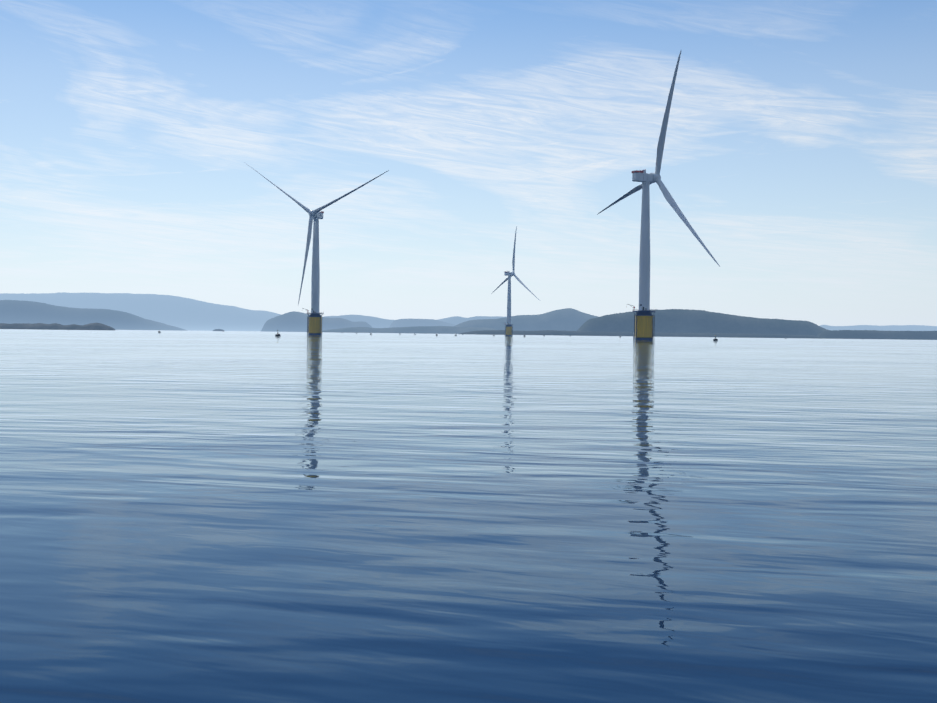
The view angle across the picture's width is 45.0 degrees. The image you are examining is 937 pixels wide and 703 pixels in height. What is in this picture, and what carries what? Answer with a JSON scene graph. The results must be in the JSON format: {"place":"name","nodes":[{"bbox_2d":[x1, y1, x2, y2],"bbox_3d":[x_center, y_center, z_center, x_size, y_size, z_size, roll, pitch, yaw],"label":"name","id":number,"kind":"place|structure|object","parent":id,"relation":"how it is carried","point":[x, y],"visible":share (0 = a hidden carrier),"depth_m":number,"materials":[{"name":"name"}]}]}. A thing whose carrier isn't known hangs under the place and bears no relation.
{"place":"outdoors","nodes":[
{"label":"outdoors","id":0,"kind":"place"},
{"bbox_2d":[0,323,114,329],"bbox_3d":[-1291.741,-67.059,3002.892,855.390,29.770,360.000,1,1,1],"label":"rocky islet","id":1,"kind":"object","parent":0,"point":[57,326],"visible":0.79,"depth_m":2837.66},
{"bbox_2d":[0,300,187,330],"bbox_3d":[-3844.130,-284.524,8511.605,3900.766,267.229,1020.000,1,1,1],"label":"hill","id":2,"kind":"structure","parent":0,"point":[17,311],"depth_m":8046.34,"materials":[{"name":"blue"}]},
{"bbox_2d":[0,292,280,330],"bbox_3d":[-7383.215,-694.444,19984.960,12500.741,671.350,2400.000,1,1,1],"label":"hill ridge","id":3,"kind":"structure","parent":0,"point":[186,313],"depth_m":18937.29,"materials":[{"name":"blue"}]},
{"bbox_2d":[261,311,371,331],"bbox_3d":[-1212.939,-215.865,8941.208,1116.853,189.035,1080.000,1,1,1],"label":"hill","id":4,"kind":"structure","parent":0,"point":[293,321],"depth_m":8471.44,"materials":[{"name":"blue"}]},
{"bbox_2d":[321,326,495,333],"bbox_3d":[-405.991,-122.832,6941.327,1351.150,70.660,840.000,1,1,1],"label":"shoreline","id":5,"kind":"structure","parent":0,"point":[436,330],"depth_m":6573.17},
{"bbox_2d":[324,315,504,327],"bbox_3d":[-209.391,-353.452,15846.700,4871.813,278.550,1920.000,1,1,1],"label":"hill","id":6,"kind":"structure","parent":0,"point":[375,322],"depth_m":15130.82,"materials":[{"name":"blue"}]},
{"bbox_2d":[389,319,455,327],"bbox_3d":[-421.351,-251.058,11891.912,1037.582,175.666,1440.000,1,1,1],"label":"hill","id":7,"kind":"structure","parent":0,"point":[412,322],"depth_m":11317.55,"materials":[{"name":"blue"}]},
{"bbox_2d":[0,329,936,702],"bbox_3d":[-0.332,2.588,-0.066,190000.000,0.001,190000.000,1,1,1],"label":"sea water","id":8,"kind":"structure","parent":0,"point":[284,517],"depth_m":15.83,"materials":[{"name":"blue liquid"}]},
{"bbox_2d":[244,162,388,334],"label":"wind turbine","id":9,"kind":"object","parent":8,"relation":"on","point":[314,321],"visible":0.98,"depth_m":922.41,"materials":[{"name":"grey paint"}]},
{"bbox_2d":[493,226,538,335],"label":"wind turbine","id":10,"kind":"object","parent":8,"relation":"on","point":[509,330],"visible":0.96,"depth_m":1797.28,"materials":[{"name":"grey paint"}]},
{"bbox_2d":[597,51,719,339],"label":"wind turbine","id":11,"kind":"object","parent":8,"relation":"on","point":[643,323],"visible":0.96,"depth_m":681.59,"materials":[{"name":"grey paint"}]},
{"bbox_2d":[0,0,936,325],"label":"sky","id":12,"kind":"structure","parent":0,"point":[800,150],"materials":[{"name":"blue"}]},
{"bbox_2d":[453,308,597,330],"bbox_3d":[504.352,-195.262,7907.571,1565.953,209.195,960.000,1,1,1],"label":"hill","id":13,"kind":"structure","parent":0,"point":[568,319],"depth_m":7506.75,"materials":[{"name":"blue"}]},
{"bbox_2d":[459,330,825,338],"bbox_3d":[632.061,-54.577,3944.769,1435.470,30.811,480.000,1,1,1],"label":"low shoreline","id":14,"kind":"structure","parent":0,"point":[564,333],"depth_m":3738.11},
{"bbox_2d":[577,309,828,335],"bbox_3d":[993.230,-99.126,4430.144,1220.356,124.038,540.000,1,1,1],"label":"hill","id":15,"kind":"structure","parent":0,"point":[682,321],"depth_m":4201.58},
{"bbox_2d":[817,330,936,339],"bbox_3d":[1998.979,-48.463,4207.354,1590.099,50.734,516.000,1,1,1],"label":"shoreline","id":16,"kind":"structure","parent":0,"point":[877,334],"depth_m":3993.91,"materials":[{"name":"blue"}]},
{"bbox_2d":[820,325,936,330],"bbox_3d":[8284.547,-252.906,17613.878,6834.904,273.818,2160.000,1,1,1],"label":"hill","id":17,"kind":"structure","parent":0,"point":[896,327],"depth_m":16833.94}
]}

